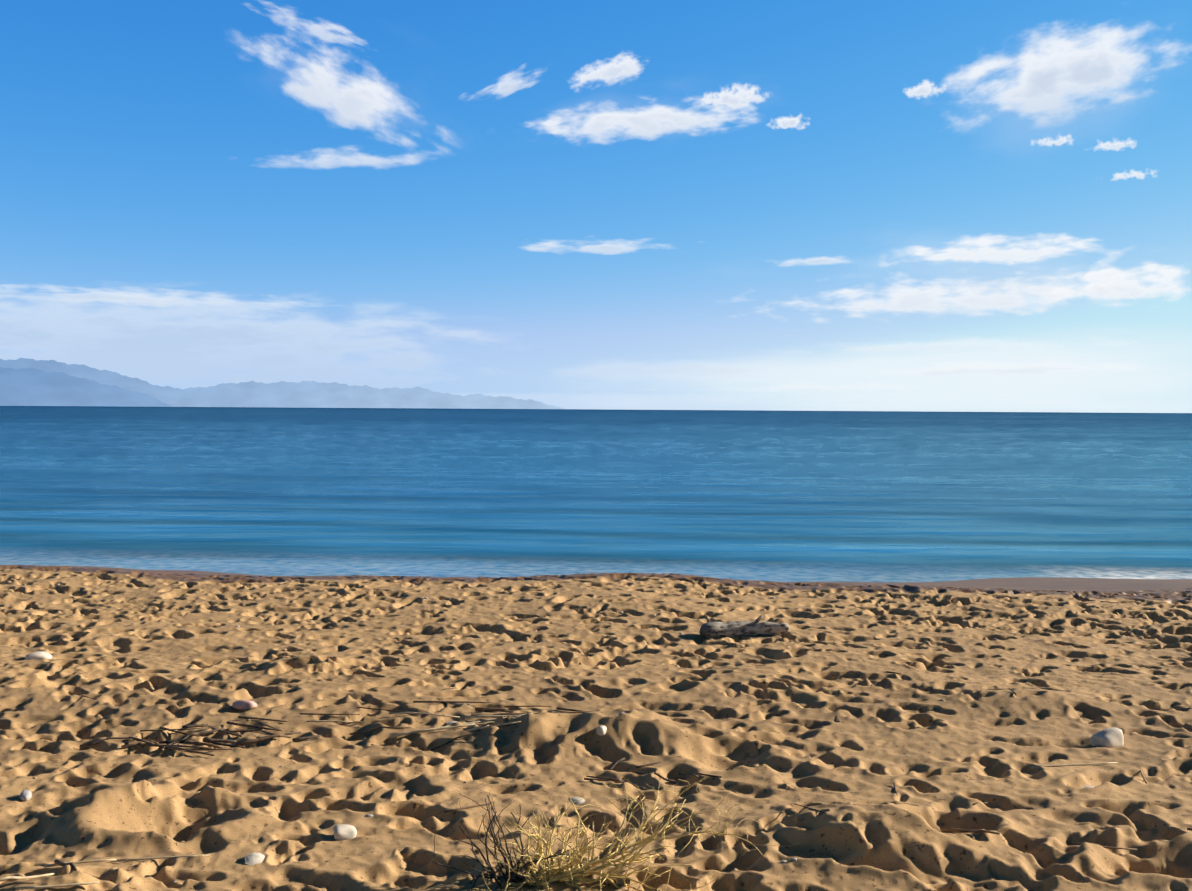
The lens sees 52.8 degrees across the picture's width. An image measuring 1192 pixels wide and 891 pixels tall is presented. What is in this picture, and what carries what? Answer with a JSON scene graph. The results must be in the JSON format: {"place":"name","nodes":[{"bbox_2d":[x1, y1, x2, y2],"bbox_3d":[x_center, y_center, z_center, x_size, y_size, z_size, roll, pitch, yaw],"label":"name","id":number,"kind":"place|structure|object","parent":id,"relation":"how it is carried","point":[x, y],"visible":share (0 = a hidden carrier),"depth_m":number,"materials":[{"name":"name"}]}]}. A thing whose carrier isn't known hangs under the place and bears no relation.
{"place":"outdoors","nodes":[
{"label":"outdoors","id":0,"kind":"place"},
{"bbox_2d":[0,367,171,406],"bbox_3d":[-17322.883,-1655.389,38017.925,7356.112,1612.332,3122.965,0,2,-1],"label":"mountain range","id":1,"kind":"structure","parent":0,"point":[29,387],"depth_m":38316.29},
{"bbox_2d":[0,287,233,304],"bbox_3d":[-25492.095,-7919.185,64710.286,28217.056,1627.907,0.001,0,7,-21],"label":"cloud","id":2,"kind":"structure","parent":0,"point":[142,299],"depth_m":64626.48,"materials":[{"name":"white"}]},
{"bbox_2d":[0,358,562,408],"bbox_3d":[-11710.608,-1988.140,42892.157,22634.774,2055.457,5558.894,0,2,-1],"label":"mountain range","id":3,"kind":"structure","parent":0,"point":[301,394],"depth_m":44531.11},
{"bbox_2d":[0,294,571,388],"bbox_3d":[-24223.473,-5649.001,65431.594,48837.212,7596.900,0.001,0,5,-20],"label":"cloud","id":4,"kind":"structure","parent":0,"point":[128,338],"depth_m":66057.18,"materials":[{"name":"white"}]},
{"bbox_2d":[287,16,352,62],"bbox_3d":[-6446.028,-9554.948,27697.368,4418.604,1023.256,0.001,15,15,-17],"label":"cloud","id":5,"kind":"structure","parent":0,"point":[320,31],"depth_m":27744.22,"materials":[{"name":"white"}]},
{"bbox_2d":[247,2,468,158],"bbox_3d":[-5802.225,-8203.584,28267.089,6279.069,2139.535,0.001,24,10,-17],"label":"cloud","id":6,"kind":"structure","parent":0,"point":[362,101],"depth_m":28216.78,"materials":[{"name":"white"}]},
{"bbox_2d":[312,140,466,166],"bbox_3d":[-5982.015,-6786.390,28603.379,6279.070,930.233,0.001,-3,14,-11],"label":"cloud","id":7,"kind":"structure","parent":0,"point":[327,160],"depth_m":28640.08,"materials":[{"name":"white"}]},
{"bbox_2d":[347,58,510,165],"bbox_3d":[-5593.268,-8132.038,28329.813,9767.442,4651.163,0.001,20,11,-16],"label":"cloud","id":8,"kind":"structure","parent":0,"point":[426,152],"depth_m":28836.34,"materials":[{"name":"white"}]},
{"bbox_2d":[494,67,581,95],"bbox_3d":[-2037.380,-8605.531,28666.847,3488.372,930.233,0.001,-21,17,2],"label":"cloud","id":9,"kind":"structure","parent":0,"point":[508,85],"depth_m":28673.31,"materials":[{"name":"white"}]},
{"bbox_2d":[528,242,633,253],"bbox_3d":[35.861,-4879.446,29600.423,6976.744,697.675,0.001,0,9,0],"label":"cloud","id":10,"kind":"structure","parent":0,"point":[610,248],"depth_m":29604.03,"materials":[{"name":"white"}]},
{"bbox_2d":[0,565,1191,890],"bbox_3d":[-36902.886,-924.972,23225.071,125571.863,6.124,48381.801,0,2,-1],"label":"sand ground","id":11,"kind":"structure","parent":0,"point":[148,653],"depth_m":5.53,"materials":[{"name":"beige sand"}]},
{"bbox_2d":[20,790,31,800],"bbox_3d":[-2.144,1.316,4.511,0.042,0.031,0.068,3,7,-6],"label":"stone","id":12,"kind":"object","parent":11,"relation":"on","point":[25,795],"visible":0.96,"depth_m":4.49,"materials":[{"name":"stone"}]},
{"bbox_2d":[25,651,51,659],"bbox_3d":[-3.285,1.251,7.084,0.146,0.065,0.091,5,3,-19],"label":"white pebble","id":13,"kind":"object","parent":11,"relation":"on","point":[38,655],"visible":0.56,"depth_m":7.05,"materials":[{"name":"stone"}]},
{"bbox_2d":[232,700,256,709],"bbox_3d":[-1.722,1.270,5.888,0.120,0.049,0.078,6,-7,-7],"label":"stone","id":14,"kind":"object","parent":11,"relation":"on","point":[244,704],"visible":0.92,"depth_m":5.86,"materials":[{"name":"stone"}]},
{"bbox_2d":[245,852,264,864],"bbox_3d":[-1.116,1.352,3.935,0.070,0.010,0.093,8,9,-8],"label":"stone","id":15,"kind":"object","parent":11,"relation":"on","point":[253,858],"visible":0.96,"depth_m":3.93,"materials":[{"name":"white stone"}]},
{"bbox_2d":[333,824,356,839],"bbox_3d":[-0.876,1.351,4.181,0.080,0.058,0.064,5,7,-24],"label":"stone","id":16,"kind":"object","parent":11,"relation":"on","point":[344,832],"visible":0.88,"depth_m":4.16,"materials":[{"name":"white stone"}]},
{"bbox_2d":[432,792,579,890],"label":"dead plant twigs","id":17,"kind":"object","parent":11,"relation":"on","point":[513,874],"visible":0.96,"depth_m":3.77,"materials":[{"name":"brown plant"}]},
{"bbox_2d":[56,584,979,881],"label":"pebbles","id":18,"kind":"object","parent":11,"relation":"on","point":[620,612],"visible":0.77,"depth_m":8.01,"materials":[{"name":"grey stone"}]},
{"bbox_2d":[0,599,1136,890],"bbox_3d":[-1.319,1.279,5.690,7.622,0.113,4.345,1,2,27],"label":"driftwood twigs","id":19,"kind":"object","parent":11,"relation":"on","point":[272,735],"visible":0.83,"depth_m":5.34,"materials":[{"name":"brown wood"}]},
{"bbox_2d":[569,797,584,803],"bbox_3d":[-0.078,1.352,4.589,0.062,0.009,0.083,-10,7,-44],"label":"stone","id":20,"kind":"object","parent":11,"relation":"on","point":[574,799],"visible":0.88,"depth_m":4.58,"materials":[{"name":"white stone"}]},
{"bbox_2d":[0,586,1191,889],"bbox_3d":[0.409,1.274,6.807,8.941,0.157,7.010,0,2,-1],"label":"twigs","id":21,"kind":"object","parent":11,"relation":"on","point":[177,740],"visible":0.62,"depth_m":5.30,"materials":[{"name":"brown wood"}]},
{"bbox_2d":[596,725,606,735],"bbox_3d":[0.024,1.262,5.319,0.042,0.043,0.059,0,-3,21],"label":"pebble","id":22,"kind":"object","parent":11,"relation":"on","point":[601,730],"visible":0.98,"depth_m":5.30,"materials":[{"name":"white stone"}]},
{"bbox_2d":[138,615,1064,884],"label":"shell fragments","id":23,"kind":"object","parent":11,"relation":"on","point":[782,861],"visible":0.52,"depth_m":4.99,"materials":[{"name":"white"}]},
{"bbox_2d":[23,584,1191,884],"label":"pebbles","id":24,"kind":"object","parent":11,"relation":"on","point":[619,882],"visible":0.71,"depth_m":5.60,"materials":[{"name":"stone"}]},
{"bbox_2d":[469,772,797,890],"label":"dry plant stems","id":25,"kind":"object","parent":11,"relation":"on","point":[567,871],"visible":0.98,"depth_m":3.77,"materials":[{"name":"beige plant"}]},
{"bbox_2d":[283,597,997,749],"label":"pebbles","id":26,"kind":"object","parent":11,"relation":"on","point":[620,713],"visible":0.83,"depth_m":7.34,"materials":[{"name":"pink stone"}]},
{"bbox_2d":[699,615,790,638],"bbox_3d":[0.996,1.210,8.013,0.620,0.167,0.167,-2,8,-5],"label":"driftwood log","id":27,"kind":"object","parent":11,"relation":"on","point":[757,627],"visible":0.9,"depth_m":7.98,"materials":[{"name":"grey wood"}]},
{"bbox_2d":[1090,728,1123,747],"bbox_3d":[2.306,1.324,5.406,0.141,0.100,0.106,-1,-6,-22],"label":"white pebble","id":28,"kind":"object","parent":11,"relation":"on","point":[1110,737],"visible":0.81,"depth_m":5.38,"materials":[{"name":"stone"}]},
{"bbox_2d":[0,406,1191,581],"bbox_3d":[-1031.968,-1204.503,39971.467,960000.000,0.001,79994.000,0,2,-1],"label":"sea water","id":29,"kind":"structure","parent":0,"point":[843,496],"depth_m":32.71,"materials":[{"name":"blue liquid"}]},
{"bbox_2d":[0,0,1191,412],"label":"sky","id":30,"kind":"structure","parent":0,"point":[153,148],"materials":[{"name":"blue"}]},
{"bbox_2d":[575,55,640,85],"bbox_3d":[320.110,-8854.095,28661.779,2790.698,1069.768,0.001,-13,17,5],"label":"cloud","id":31,"kind":"structure","parent":0,"point":[615,69],"depth_m":28638.40,"materials":[{"name":"white"}]},
{"bbox_2d":[541,100,753,141],"bbox_3d":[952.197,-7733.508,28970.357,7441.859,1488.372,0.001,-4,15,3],"label":"cloud","id":32,"kind":"structure","parent":0,"point":[653,121],"depth_m":28952.20,"materials":[{"name":"white"}]},
{"bbox_2d":[511,65,809,140],"bbox_3d":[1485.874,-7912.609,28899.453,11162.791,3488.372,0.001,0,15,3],"label":"cloud","id":33,"kind":"structure","parent":0,"point":[577,105],"depth_m":28831.80,"materials":[{"name":"white"}]},
{"bbox_2d":[690,84,763,121],"bbox_3d":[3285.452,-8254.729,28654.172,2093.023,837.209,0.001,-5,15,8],"label":"cloud","id":34,"kind":"structure","parent":0,"point":[743,96],"depth_m":28642.73,"materials":[{"name":"white"}]},
{"bbox_2d":[632,343,874,391],"bbox_3d":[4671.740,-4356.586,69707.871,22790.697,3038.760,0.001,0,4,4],"label":"cloud","id":35,"kind":"structure","parent":0,"point":[748,368],"depth_m":69472.52,"materials":[{"name":"white"}]},
{"bbox_2d":[773,115,808,128],"bbox_3d":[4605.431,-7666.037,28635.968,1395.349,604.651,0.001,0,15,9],"label":"cloud","id":36,"kind":"structure","parent":0,"point":[784,122],"depth_m":28629.09,"materials":[{"name":"white"}]},
{"bbox_2d":[783,257,843,265],"bbox_3d":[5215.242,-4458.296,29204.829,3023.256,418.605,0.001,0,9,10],"label":"cloud","id":37,"kind":"structure","parent":0,"point":[823,260],"depth_m":29166.68,"materials":[{"name":"white"}]},
{"bbox_2d":[545,348,1170,407],"bbox_3d":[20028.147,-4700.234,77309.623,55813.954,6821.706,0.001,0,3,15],"label":"cloud","id":38,"kind":"structure","parent":0,"point":[912,381],"depth_m":76437.91,"materials":[{"name":"white"}]},
{"bbox_2d":[787,367,1055,385],"bbox_3d":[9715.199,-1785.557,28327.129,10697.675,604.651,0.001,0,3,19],"label":"cloud","id":39,"kind":"structure","parent":0,"point":[1031,369],"depth_m":28316.66,"materials":[{"name":"white"}]},
{"bbox_2d":[906,80,945,97],"bbox_3d":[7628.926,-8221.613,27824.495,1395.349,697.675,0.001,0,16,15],"label":"cloud","id":40,"kind":"structure","parent":0,"point":[924,89],"depth_m":27834.74,"materials":[{"name":"white"}]},
{"bbox_2d":[787,262,1131,337],"bbox_3d":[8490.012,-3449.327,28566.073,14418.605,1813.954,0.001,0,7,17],"label":"cloud","id":41,"kind":"structure","parent":0,"point":[932,299],"depth_m":28505.31,"materials":[{"name":"white"}]},
{"bbox_2d":[774,228,1190,365],"bbox_3d":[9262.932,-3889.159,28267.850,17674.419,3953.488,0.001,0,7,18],"label":"cloud","id":42,"kind":"structure","parent":0,"point":[984,343],"depth_m":28311.77,"materials":[{"name":"white"}]},
{"bbox_2d":[905,79,1098,153],"bbox_3d":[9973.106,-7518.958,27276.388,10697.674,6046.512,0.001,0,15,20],"label":"cloud","id":43,"kind":"structure","parent":0,"point":[1032,139],"depth_m":27417.48,"materials":[{"name":"white"}]},
{"bbox_2d":[829,233,1183,280],"bbox_3d":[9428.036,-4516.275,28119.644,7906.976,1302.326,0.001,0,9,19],"label":"cloud","id":44,"kind":"structure","parent":0,"point":[983,250],"depth_m":28111.17,"materials":[{"name":"white"}]},
{"bbox_2d":[912,335,1143,348],"bbox_3d":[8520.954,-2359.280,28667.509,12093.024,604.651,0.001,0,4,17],"label":"cloud","id":45,"kind":"structure","parent":0,"point":[969,345],"depth_m":28693.65,"materials":[{"name":"white"}]},
{"bbox_2d":[1024,134,1085,149],"bbox_3d":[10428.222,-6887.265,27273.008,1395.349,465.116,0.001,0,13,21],"label":"cloud","id":46,"kind":"structure","parent":0,"point":[1061,140],"depth_m":27263.98,"materials":[{"name":"white"}]},
{"bbox_2d":[947,28,1166,121],"bbox_3d":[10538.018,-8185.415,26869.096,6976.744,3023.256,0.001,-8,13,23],"label":"cloud","id":47,"kind":"structure","parent":0,"point":[1055,71],"depth_m":26852.66,"materials":[{"name":"white"}]},
{"bbox_2d":[1033,255,1183,307],"bbox_3d":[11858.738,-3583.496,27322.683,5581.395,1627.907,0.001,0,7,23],"label":"cloud","id":48,"kind":"structure","parent":0,"point":[1111,282],"depth_m":27246.25,"materials":[{"name":"white"}]},
{"bbox_2d":[1097,140,1133,150],"bbox_3d":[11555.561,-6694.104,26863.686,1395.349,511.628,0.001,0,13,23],"label":"cloud","id":49,"kind":"structure","parent":0,"point":[1115,145],"depth_m":26846.91,"materials":[{"name":"white"}]},
{"bbox_2d":[1114,170,1152,179],"bbox_3d":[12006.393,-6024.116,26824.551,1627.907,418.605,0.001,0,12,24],"label":"cloud","id":50,"kind":"structure","parent":0,"point":[1133,174],"depth_m":26845.22,"materials":[{"name":"white"}]}
]}

